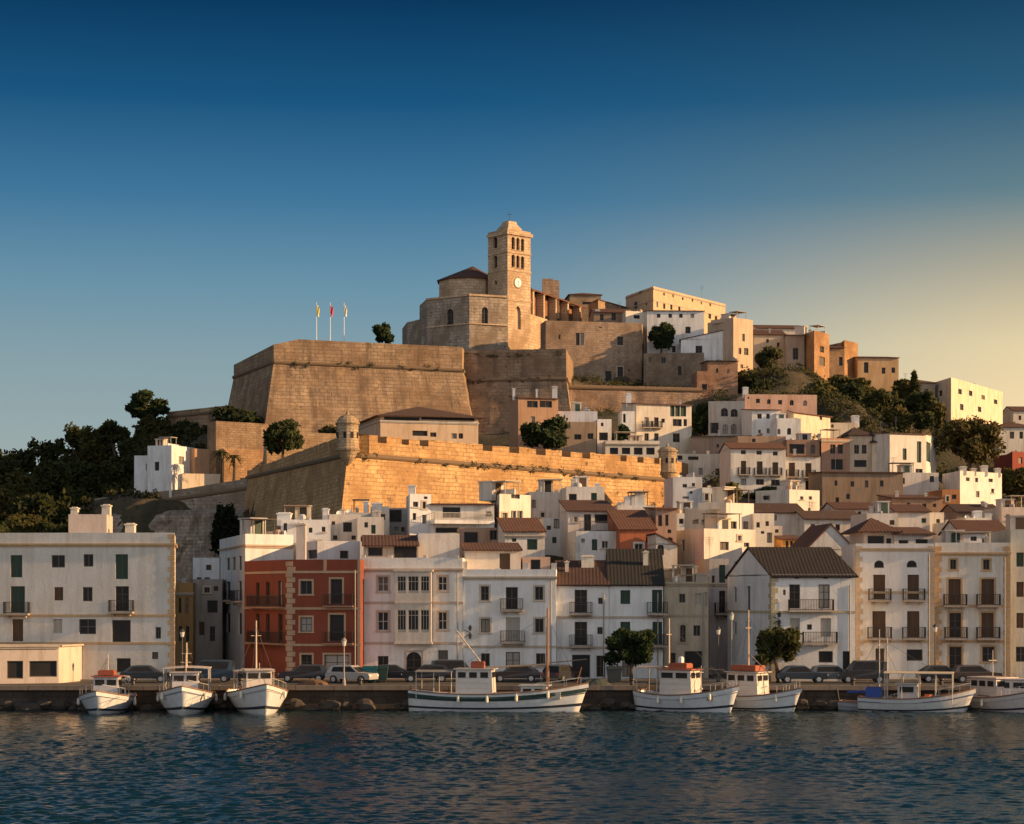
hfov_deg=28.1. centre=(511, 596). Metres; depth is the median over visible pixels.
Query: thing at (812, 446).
window
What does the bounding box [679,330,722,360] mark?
house
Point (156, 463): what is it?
window
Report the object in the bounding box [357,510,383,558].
house
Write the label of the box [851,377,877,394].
pine tree
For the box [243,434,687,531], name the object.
rampart
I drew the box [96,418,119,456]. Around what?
pine tree
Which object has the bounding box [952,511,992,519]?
house
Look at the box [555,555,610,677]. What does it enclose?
house
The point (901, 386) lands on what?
pine tree
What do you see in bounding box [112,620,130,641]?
window
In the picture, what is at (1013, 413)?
house
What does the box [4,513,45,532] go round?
broadleaf tree
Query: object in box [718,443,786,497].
house
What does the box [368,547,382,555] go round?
window
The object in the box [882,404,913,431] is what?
broadleaf tree
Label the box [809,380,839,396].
broadleaf tree
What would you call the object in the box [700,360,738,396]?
house
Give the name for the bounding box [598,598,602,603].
window
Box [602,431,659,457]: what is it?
house
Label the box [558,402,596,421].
house
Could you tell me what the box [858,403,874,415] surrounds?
shrub
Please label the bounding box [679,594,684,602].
window
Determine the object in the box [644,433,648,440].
window
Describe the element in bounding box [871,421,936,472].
house
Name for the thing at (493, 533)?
window
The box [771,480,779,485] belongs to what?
window
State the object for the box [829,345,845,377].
house
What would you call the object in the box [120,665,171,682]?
parked car
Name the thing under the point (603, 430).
house
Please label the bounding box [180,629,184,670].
street lamp
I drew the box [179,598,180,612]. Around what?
window
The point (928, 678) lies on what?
parked car
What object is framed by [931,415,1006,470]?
broadleaf tree
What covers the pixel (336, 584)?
door
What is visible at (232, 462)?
palm tree
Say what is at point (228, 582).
balcony door
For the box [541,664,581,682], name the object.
parked car
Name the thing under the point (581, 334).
window
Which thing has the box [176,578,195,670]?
house
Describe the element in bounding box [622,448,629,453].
window
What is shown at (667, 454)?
sentry turret
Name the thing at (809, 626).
window
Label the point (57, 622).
window
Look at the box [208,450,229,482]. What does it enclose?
palm tree
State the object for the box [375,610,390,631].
window
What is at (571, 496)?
window
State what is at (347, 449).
sentry turret
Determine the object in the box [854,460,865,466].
window
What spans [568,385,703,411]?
stone wall
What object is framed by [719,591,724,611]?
balcony door
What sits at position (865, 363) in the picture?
window
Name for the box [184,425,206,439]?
broadleaf tree
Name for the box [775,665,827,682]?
parked car
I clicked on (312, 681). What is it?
fishing net
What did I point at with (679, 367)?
window
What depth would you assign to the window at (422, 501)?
205.74 m
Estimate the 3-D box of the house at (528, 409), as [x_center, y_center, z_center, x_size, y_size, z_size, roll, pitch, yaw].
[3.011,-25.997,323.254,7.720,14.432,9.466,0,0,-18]
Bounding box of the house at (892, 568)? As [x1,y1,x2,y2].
[840,518,935,677]
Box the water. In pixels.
[0,708,1023,823]
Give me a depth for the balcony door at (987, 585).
175.94 m
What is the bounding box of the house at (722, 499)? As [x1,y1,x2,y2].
[684,486,753,529]
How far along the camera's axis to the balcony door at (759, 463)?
283.49 m
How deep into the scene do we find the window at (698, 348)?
393.88 m
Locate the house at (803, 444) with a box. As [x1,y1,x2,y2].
[783,433,819,455]
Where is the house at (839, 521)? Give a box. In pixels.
[795,501,858,541]
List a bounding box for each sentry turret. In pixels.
[335,409,359,464]
[657,442,677,478]
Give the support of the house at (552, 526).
on the hillside
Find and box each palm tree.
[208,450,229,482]
[221,455,243,480]
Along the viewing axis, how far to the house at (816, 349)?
398.94 m
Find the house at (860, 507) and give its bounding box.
[819,502,872,513]
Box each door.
[11,586,24,611]
[116,586,128,609]
[228,582,229,599]
[258,614,259,630]
[267,582,269,604]
[267,614,269,639]
[280,581,282,605]
[280,614,282,640]
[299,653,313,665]
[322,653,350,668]
[328,613,345,640]
[329,577,343,603]
[404,650,422,670]
[500,553,509,568]
[506,587,517,608]
[506,617,519,640]
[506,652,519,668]
[575,590,586,611]
[575,622,586,644]
[584,514,590,529]
[596,656,604,676]
[622,660,629,676]
[644,417,648,425]
[652,590,661,611]
[652,622,661,643]
[654,417,657,425]
[657,545,663,554]
[670,653,674,662]
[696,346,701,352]
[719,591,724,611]
[741,461,745,472]
[757,461,761,474]
[772,462,777,467]
[789,463,794,475]
[789,584,799,607]
[805,463,810,476]
[819,584,828,607]
[843,651,848,669]
[872,611,885,636]
[873,575,884,599]
[907,611,918,636]
[908,575,918,599]
[947,577,962,603]
[947,611,962,636]
[947,645,963,668]
[979,577,995,603]
[979,611,995,636]
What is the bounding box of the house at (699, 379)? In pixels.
[691,371,707,397]
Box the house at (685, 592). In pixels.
[663,565,709,677]
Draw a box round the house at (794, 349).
[784,334,803,370]
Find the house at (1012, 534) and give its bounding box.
[988,515,1023,677]
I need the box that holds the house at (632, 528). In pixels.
[606,510,657,548]
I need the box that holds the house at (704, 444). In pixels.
[691,430,736,453]
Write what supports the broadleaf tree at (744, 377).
on the hillside
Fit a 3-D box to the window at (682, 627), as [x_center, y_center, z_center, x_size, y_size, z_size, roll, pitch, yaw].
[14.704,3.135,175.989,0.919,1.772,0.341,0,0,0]
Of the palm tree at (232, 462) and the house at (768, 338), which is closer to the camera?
the palm tree at (232, 462)
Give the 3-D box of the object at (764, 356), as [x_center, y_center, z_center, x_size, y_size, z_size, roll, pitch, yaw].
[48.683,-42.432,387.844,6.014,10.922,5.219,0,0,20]
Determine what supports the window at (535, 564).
in the house at (509, 591)
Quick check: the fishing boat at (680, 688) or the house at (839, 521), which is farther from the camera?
the house at (839, 521)
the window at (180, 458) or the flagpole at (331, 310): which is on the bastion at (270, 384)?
the flagpole at (331, 310)
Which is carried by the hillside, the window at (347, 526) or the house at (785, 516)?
the house at (785, 516)
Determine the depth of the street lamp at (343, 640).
162.55 m
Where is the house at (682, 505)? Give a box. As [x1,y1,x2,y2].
[676,501,692,530]
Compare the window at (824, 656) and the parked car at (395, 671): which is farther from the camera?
the window at (824, 656)
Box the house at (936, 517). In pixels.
[930,512,943,531]
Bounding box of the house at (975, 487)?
[942,465,1001,505]
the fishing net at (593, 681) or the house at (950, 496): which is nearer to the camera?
the fishing net at (593, 681)
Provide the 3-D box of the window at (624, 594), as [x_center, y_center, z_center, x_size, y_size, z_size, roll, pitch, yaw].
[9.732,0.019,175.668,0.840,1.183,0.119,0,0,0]
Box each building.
[0,504,177,680]
[244,523,363,677]
[358,407,483,443]
[564,293,602,321]
[588,299,627,321]
[644,353,703,387]
[935,377,1002,424]
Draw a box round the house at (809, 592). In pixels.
[724,547,858,680]
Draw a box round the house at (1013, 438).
[993,422,1023,454]
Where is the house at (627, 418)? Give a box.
[618,411,634,434]
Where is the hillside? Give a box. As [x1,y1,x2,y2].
[56,348,1023,568]
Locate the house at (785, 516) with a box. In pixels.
[752,500,803,534]
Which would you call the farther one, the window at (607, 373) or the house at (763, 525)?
the window at (607, 373)
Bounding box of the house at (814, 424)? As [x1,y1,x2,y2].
[787,410,831,439]
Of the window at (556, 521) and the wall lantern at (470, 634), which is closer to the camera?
the wall lantern at (470, 634)
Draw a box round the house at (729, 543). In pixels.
[676,513,755,570]
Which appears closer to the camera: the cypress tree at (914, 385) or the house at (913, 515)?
the house at (913, 515)
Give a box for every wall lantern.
[464,625,471,638]
[773,611,780,625]
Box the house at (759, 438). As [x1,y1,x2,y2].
[730,422,785,443]
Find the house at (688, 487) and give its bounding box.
[664,472,701,507]
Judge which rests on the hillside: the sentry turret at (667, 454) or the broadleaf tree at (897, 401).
the broadleaf tree at (897, 401)
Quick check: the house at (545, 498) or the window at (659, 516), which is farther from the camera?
the house at (545, 498)
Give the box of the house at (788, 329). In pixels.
[753,325,800,334]
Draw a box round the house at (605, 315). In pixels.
[589,302,627,322]
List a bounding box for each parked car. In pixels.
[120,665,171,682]
[190,660,235,682]
[278,664,327,681]
[325,665,378,682]
[376,664,409,681]
[401,664,450,681]
[431,659,469,681]
[495,664,540,681]
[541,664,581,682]
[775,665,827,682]
[811,665,845,682]
[838,660,888,682]
[915,665,960,682]
[952,665,1002,682]
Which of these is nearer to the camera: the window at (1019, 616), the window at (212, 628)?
the window at (1019, 616)
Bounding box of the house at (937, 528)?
[932,516,948,542]
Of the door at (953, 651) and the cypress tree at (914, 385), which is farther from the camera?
the cypress tree at (914, 385)
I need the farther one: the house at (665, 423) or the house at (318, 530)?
the house at (665, 423)
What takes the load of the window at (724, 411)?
in the house at (725, 417)
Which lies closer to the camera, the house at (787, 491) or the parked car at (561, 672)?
the parked car at (561, 672)
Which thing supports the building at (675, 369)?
on the hillside
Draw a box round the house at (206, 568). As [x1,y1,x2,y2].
[193,544,219,578]
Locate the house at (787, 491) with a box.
[756,479,819,510]
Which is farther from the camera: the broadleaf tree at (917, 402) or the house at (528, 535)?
the broadleaf tree at (917, 402)
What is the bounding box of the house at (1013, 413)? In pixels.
[1003,406,1023,423]
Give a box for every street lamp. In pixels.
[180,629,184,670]
[341,638,346,684]
[716,626,720,681]
[729,612,733,664]
[933,624,937,681]
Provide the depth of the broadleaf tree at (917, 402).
374.74 m
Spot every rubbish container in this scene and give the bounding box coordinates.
[361,666,377,682]
[375,666,388,682]
[606,666,621,682]
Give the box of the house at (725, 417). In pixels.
[708,401,744,435]
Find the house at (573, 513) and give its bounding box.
[558,500,615,559]
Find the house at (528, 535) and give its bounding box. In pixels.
[496,518,546,556]
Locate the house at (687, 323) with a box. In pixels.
[644,310,704,352]
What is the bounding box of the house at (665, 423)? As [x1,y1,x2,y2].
[621,393,692,453]
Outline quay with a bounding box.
[0,686,962,708]
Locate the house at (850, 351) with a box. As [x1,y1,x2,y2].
[831,340,857,378]
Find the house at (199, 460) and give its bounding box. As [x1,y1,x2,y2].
[190,448,209,473]
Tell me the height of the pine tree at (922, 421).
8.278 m
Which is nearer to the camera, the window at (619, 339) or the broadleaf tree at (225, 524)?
the broadleaf tree at (225, 524)
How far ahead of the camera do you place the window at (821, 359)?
399.30 m
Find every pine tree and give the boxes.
[0,457,29,476]
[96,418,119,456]
[124,388,170,418]
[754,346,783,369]
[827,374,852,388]
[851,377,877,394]
[892,378,910,399]
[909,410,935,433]
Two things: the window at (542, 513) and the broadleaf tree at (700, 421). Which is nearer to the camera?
the window at (542, 513)
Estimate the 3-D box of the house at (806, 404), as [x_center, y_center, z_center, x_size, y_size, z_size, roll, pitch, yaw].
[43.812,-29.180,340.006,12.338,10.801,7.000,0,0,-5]
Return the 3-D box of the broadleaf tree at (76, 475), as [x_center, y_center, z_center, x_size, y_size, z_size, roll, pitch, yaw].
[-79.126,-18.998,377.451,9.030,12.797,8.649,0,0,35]
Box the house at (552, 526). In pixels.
[539,518,560,556]
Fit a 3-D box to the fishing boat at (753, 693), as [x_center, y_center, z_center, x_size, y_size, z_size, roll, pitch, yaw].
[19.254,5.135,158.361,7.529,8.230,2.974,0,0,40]
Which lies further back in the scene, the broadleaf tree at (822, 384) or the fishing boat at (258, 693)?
the broadleaf tree at (822, 384)
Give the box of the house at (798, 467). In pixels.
[786,449,821,489]
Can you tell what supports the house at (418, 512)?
on the hillside
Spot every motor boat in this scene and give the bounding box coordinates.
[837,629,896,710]
[857,637,975,711]
[967,650,1023,712]
[978,678,1023,709]
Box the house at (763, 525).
[752,513,773,546]
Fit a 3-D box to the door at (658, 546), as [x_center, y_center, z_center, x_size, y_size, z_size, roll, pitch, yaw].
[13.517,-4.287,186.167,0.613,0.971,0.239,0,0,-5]
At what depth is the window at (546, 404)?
319.59 m
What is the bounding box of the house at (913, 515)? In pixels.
[889,504,931,530]
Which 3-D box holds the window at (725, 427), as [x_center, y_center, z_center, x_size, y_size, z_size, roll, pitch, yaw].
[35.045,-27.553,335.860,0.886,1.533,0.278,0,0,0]
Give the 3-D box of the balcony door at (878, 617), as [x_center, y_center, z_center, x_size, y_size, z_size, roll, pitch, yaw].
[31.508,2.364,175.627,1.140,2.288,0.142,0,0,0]
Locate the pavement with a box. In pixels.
[80,678,969,680]
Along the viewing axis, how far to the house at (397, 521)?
212.18 m
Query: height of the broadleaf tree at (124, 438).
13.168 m
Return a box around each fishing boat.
[77,655,136,714]
[156,643,217,715]
[224,621,287,715]
[408,608,588,711]
[633,618,739,712]
[724,610,802,711]
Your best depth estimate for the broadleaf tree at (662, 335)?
394.81 m
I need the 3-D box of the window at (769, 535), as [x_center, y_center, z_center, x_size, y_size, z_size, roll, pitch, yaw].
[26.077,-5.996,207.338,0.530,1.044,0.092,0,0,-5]
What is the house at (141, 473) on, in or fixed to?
on the hillside
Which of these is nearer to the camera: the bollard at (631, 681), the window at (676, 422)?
the bollard at (631, 681)
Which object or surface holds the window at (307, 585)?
in the corner building at (305, 605)
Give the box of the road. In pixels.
[0,673,969,685]
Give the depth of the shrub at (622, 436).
319.85 m
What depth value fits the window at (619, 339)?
395.22 m
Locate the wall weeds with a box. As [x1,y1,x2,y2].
[292,350,655,481]
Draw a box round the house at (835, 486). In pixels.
[807,452,904,505]
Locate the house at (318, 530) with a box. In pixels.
[276,505,330,542]
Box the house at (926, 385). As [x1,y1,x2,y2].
[890,373,936,399]
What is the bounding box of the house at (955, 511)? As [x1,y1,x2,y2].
[940,501,995,521]
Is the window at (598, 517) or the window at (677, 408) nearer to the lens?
the window at (598, 517)
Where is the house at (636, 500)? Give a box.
[614,491,653,509]
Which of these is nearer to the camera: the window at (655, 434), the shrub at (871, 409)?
the window at (655, 434)
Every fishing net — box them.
[297,678,327,684]
[578,678,611,684]
[647,679,659,684]
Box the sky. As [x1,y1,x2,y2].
[0,0,1023,472]
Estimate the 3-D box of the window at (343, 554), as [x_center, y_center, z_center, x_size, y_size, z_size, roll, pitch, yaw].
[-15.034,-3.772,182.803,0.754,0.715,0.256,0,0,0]
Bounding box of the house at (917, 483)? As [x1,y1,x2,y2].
[887,457,938,494]
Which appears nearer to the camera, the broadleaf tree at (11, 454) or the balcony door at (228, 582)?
the balcony door at (228, 582)
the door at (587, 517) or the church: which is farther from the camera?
the church
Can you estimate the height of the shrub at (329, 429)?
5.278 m
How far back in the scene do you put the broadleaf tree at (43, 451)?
415.72 m
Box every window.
[7,661,22,678]
[11,555,21,576]
[13,619,22,640]
[29,661,56,676]
[52,555,64,567]
[54,619,61,632]
[55,587,62,599]
[80,619,95,633]
[83,587,91,600]
[84,554,92,566]
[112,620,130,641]
[116,554,127,578]
[117,658,130,671]
[152,652,157,658]
[155,462,158,470]
[156,627,160,638]
[179,456,182,464]
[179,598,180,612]
[179,626,181,640]
[185,598,187,612]
[186,626,188,640]
[199,622,203,634]
[202,586,211,593]
[207,600,217,612]
[210,626,214,640]
[228,613,229,631]
[240,613,241,633]
[298,579,313,595]
[298,615,313,632]
[309,550,316,558]
[340,551,347,558]
[343,522,351,531]
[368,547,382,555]
[371,525,375,533]
[375,575,390,592]
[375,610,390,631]
[378,656,387,665]
[384,417,418,420]
[389,510,401,521]
[393,570,432,643]
[394,546,416,557]
[412,431,426,435]
[412,502,419,507]
[421,417,473,420]
[421,500,427,509]
[422,515,425,523]
[436,528,457,532]
[436,575,449,591]
[436,610,449,630]
[438,650,447,658]
[443,507,459,517]
[447,309,452,326]
[452,433,456,438]
[464,532,477,541]
[478,584,490,601]
[478,617,491,633]
[481,653,490,667]
[482,307,487,325]
[490,530,496,539]
[501,511,508,517]
[511,494,518,498]
[517,511,521,517]
[527,401,536,407]
[527,539,536,549]
[531,560,539,568]
[532,500,535,507]
[533,585,545,600]
[533,617,545,633]
[534,653,544,667]
[539,511,545,517]
[540,401,551,407]
[554,519,558,527]
[569,494,576,499]
[572,515,579,522]
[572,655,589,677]
[574,434,580,439]
[576,333,578,344]
[580,333,583,344]
[588,433,592,438]
[591,493,596,499]
[592,539,596,549]
[595,514,607,522]
[597,627,602,633]
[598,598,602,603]
[599,432,607,439]
[600,541,609,549]
[605,371,610,381]
[610,448,617,453]
[617,336,623,345]
[617,366,623,376]
[620,590,629,603]
[620,622,629,631]
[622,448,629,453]
[633,542,644,548]
[634,448,642,454]
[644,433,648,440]
[646,448,654,454]
[654,433,657,440]
[658,515,661,525]
[661,357,665,362]
[665,515,667,525]
[670,406,673,415]
[673,419,680,425]
[673,433,679,441]
[675,406,679,416]
[678,366,681,375]
[678,623,687,643]
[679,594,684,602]
[681,406,685,416]
[684,651,701,675]
[685,327,690,332]
[688,456,697,459]
[693,625,699,635]
[695,593,700,605]
[703,492,709,500]
[705,592,706,606]
[710,423,718,432]
[719,565,724,582]
[720,542,727,549]
[721,408,727,415]
[723,424,727,433]
[731,409,737,416]
[731,424,735,433]
[731,521,735,528]
[736,534,743,541]
[741,479,745,484]
[743,521,747,528]
[748,586,749,609]
[756,479,763,484]
[767,533,771,542]
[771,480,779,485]
[789,444,803,453]
[790,618,799,629]
[793,348,797,359]
[805,480,807,489]
[807,624,811,629]
[811,445,814,453]
[819,357,823,365]
[819,651,832,662]
[820,618,830,636]
[830,444,834,453]
[831,459,842,469]
[838,444,842,453]
[854,445,858,453]
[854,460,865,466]
[862,445,865,453]
[864,362,867,372]
[868,536,883,543]
[874,560,883,567]
[876,648,883,660]
[886,538,890,543]
[899,540,907,543]
[903,448,905,459]
[907,560,916,567]
[907,649,921,660]
[916,539,927,542]
[917,441,920,462]
[926,442,929,461]
[945,495,950,501]
[948,558,958,570]
[980,645,996,662]
[981,558,991,570]
[1016,552,1023,566]
[1016,582,1023,596]
[1016,613,1023,627]
[1016,647,1023,661]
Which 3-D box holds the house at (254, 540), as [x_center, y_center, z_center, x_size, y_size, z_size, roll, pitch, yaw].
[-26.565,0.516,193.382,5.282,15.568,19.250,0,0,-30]
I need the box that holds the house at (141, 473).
[134,455,147,492]
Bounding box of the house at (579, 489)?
[560,476,603,499]
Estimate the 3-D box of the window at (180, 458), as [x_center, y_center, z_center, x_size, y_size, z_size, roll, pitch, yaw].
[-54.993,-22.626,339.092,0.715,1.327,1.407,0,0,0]
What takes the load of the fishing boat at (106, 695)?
on the water
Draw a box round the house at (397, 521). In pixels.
[388,500,405,534]
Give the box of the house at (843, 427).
[830,415,858,437]
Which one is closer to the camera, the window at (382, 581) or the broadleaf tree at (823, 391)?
the window at (382, 581)
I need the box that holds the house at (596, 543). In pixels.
[569,521,615,559]
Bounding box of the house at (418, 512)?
[406,485,430,534]
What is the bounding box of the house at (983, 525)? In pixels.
[938,520,1005,542]
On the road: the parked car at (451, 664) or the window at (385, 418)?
the parked car at (451, 664)
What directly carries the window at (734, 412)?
in the house at (725, 417)
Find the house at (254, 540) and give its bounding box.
[218,517,294,673]
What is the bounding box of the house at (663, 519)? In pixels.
[643,507,678,542]
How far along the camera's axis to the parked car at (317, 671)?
168.80 m
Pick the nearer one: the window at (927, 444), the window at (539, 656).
the window at (539, 656)
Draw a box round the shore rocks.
[0,698,971,709]
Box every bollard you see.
[130,678,135,684]
[629,678,634,684]
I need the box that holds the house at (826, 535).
[790,515,849,557]
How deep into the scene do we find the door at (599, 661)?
175.59 m
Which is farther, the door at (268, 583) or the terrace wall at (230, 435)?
the terrace wall at (230, 435)
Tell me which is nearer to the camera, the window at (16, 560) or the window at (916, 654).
the window at (16, 560)
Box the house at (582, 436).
[557,422,595,452]
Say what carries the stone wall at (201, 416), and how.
on the hillside
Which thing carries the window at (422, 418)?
in the building at (418, 423)
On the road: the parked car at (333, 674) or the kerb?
the parked car at (333, 674)
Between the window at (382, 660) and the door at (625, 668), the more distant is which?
the door at (625, 668)
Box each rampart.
[94,478,248,509]
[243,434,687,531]
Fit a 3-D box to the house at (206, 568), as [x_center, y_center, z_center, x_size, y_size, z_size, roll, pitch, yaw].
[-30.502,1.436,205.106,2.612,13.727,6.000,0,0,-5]
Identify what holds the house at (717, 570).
on the quay
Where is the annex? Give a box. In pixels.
[0,644,83,683]
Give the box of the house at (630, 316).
[622,309,644,352]
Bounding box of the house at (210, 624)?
[193,579,224,664]
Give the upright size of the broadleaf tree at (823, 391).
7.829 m
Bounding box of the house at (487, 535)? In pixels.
[457,519,497,557]
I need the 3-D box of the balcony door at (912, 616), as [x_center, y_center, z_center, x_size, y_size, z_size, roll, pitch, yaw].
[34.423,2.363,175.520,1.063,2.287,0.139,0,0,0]
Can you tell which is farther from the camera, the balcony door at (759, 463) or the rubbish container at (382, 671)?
the balcony door at (759, 463)
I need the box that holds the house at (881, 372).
[854,356,899,390]
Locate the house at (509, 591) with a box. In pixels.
[461,542,556,677]
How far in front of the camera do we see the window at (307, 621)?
173.55 m
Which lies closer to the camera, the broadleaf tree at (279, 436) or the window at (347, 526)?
the window at (347, 526)
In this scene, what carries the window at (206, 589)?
in the house at (210, 624)
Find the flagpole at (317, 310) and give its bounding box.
[316,302,318,339]
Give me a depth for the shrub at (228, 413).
346.22 m
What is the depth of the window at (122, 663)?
171.61 m
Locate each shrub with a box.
[210,404,263,422]
[317,424,336,436]
[371,322,394,343]
[612,424,630,440]
[741,485,776,499]
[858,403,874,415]
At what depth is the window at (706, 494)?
268.01 m
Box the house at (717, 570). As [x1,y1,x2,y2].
[696,537,728,673]
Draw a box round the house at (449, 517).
[430,503,495,532]
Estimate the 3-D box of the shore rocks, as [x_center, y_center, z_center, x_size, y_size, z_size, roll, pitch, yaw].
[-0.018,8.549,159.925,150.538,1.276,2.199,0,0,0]
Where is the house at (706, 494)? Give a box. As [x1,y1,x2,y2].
[702,485,711,502]
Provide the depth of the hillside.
349.26 m
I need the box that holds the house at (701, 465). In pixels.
[677,451,719,483]
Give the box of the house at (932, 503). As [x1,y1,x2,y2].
[876,491,943,511]
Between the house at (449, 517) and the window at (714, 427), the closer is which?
the house at (449, 517)
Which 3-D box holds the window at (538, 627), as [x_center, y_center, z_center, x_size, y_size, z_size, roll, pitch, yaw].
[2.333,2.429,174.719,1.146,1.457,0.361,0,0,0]
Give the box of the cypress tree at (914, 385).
[907,369,921,414]
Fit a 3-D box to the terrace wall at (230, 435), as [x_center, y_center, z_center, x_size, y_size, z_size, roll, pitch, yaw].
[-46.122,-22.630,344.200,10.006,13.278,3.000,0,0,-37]
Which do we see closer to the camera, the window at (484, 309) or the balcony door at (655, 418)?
the balcony door at (655, 418)
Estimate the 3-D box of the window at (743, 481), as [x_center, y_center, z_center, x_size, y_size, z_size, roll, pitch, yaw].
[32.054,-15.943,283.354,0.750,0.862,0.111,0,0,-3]
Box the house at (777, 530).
[774,526,781,534]
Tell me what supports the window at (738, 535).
in the house at (729, 543)
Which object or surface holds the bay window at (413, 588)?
in the house at (413, 602)
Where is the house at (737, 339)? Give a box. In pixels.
[708,311,752,371]
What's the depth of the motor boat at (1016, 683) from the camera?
156.93 m
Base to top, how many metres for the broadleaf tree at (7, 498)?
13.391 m
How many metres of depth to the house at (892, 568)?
175.40 m
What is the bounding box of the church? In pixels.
[402,214,702,349]
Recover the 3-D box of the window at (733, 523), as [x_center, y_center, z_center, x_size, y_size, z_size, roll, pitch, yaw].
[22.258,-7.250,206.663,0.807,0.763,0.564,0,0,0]
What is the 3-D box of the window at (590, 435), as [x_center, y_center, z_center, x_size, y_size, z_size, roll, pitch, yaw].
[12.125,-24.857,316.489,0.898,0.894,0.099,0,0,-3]
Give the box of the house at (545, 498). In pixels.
[524,479,562,518]
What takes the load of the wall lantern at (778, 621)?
attached to the house at (809, 592)
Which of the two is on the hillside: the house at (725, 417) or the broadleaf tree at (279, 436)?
the house at (725, 417)
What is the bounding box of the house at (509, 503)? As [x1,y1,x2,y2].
[478,480,530,527]
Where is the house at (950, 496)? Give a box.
[927,489,959,508]
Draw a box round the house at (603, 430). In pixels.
[594,419,611,452]
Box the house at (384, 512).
[363,501,388,534]
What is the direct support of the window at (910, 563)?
in the house at (892, 568)
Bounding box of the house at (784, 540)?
[774,535,799,546]
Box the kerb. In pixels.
[0,685,969,689]
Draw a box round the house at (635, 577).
[606,549,667,678]
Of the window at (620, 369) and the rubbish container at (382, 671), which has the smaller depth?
the rubbish container at (382, 671)
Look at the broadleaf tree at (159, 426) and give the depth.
398.04 m
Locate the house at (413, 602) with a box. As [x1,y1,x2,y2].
[361,533,464,670]
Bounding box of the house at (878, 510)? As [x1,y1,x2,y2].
[850,501,897,527]
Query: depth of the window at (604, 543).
193.42 m
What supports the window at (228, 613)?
in the house at (254, 540)
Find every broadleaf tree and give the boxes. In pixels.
[0,448,24,471]
[0,486,16,524]
[0,521,10,532]
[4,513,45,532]
[9,492,66,524]
[18,436,58,478]
[33,459,68,501]
[39,519,67,532]
[52,421,85,464]
[52,485,98,514]
[58,461,105,497]
[75,425,118,466]
[97,454,133,495]
[117,425,151,455]
[131,412,174,438]
[139,433,159,449]
[168,419,197,441]
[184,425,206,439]
[208,502,239,555]
[262,418,304,457]
[519,414,570,448]
[602,627,656,681]
[647,322,675,352]
[692,400,707,435]
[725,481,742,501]
[738,369,757,391]
[750,378,775,393]
[752,625,803,682]
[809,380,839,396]
[809,388,839,398]
[838,381,870,402]
[860,388,894,416]
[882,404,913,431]
[886,391,906,408]
[903,388,939,413]
[923,401,947,432]
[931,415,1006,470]
[1001,467,1023,506]
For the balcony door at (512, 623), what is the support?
in the house at (509, 591)
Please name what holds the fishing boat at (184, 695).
on the water
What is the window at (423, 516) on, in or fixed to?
in the house at (418, 512)
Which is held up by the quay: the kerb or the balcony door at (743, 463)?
the kerb
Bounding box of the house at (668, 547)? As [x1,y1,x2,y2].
[646,533,680,567]
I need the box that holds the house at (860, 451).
[837,418,874,471]
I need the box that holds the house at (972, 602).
[934,530,1010,676]
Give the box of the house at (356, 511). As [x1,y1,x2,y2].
[345,499,370,516]
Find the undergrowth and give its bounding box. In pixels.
[30,360,1023,522]
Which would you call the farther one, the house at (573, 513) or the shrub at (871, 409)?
the shrub at (871, 409)
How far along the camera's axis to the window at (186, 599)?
190.28 m
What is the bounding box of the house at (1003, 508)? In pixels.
[980,495,1023,526]
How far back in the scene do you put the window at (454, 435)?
289.22 m
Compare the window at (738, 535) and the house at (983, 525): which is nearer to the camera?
the window at (738, 535)
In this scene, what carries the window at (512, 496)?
in the house at (509, 503)
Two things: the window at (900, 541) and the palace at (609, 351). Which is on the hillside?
the palace at (609, 351)
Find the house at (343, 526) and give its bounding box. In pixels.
[322,508,360,540]
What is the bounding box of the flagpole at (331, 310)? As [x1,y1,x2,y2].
[330,304,332,340]
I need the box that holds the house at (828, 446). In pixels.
[817,429,850,471]
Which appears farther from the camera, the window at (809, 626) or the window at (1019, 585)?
the window at (1019, 585)
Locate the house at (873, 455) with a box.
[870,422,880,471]
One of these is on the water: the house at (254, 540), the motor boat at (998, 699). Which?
the motor boat at (998, 699)
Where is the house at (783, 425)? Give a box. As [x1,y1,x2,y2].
[771,413,800,439]
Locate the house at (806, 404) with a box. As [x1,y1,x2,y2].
[736,387,816,417]
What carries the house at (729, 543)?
on the hillside
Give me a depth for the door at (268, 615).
177.53 m
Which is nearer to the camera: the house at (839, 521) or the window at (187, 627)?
the window at (187, 627)
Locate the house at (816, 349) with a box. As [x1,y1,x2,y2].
[794,325,828,380]
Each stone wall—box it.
[166,406,225,427]
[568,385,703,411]
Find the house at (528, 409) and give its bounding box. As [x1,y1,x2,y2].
[509,386,559,449]
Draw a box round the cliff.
[67,508,248,582]
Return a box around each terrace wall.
[181,473,219,488]
[207,421,267,473]
[220,448,262,481]
[264,433,335,464]
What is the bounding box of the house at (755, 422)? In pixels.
[741,409,779,435]
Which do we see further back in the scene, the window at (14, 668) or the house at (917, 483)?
the house at (917, 483)
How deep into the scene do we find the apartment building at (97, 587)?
171.56 m
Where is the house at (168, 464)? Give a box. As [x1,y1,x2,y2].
[148,437,193,496]
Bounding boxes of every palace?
[540,320,643,383]
[625,286,725,333]
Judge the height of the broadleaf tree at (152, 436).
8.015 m
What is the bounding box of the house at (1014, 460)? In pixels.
[994,451,1023,471]
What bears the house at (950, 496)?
on the hillside
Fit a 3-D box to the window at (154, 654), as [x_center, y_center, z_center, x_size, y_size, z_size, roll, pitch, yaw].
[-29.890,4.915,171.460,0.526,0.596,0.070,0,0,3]
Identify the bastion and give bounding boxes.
[228,339,471,437]
[464,349,572,434]
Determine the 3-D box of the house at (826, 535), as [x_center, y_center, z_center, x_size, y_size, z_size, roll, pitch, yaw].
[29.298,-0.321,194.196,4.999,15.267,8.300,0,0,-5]
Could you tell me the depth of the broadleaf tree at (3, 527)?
278.43 m
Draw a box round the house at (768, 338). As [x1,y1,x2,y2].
[753,327,786,369]

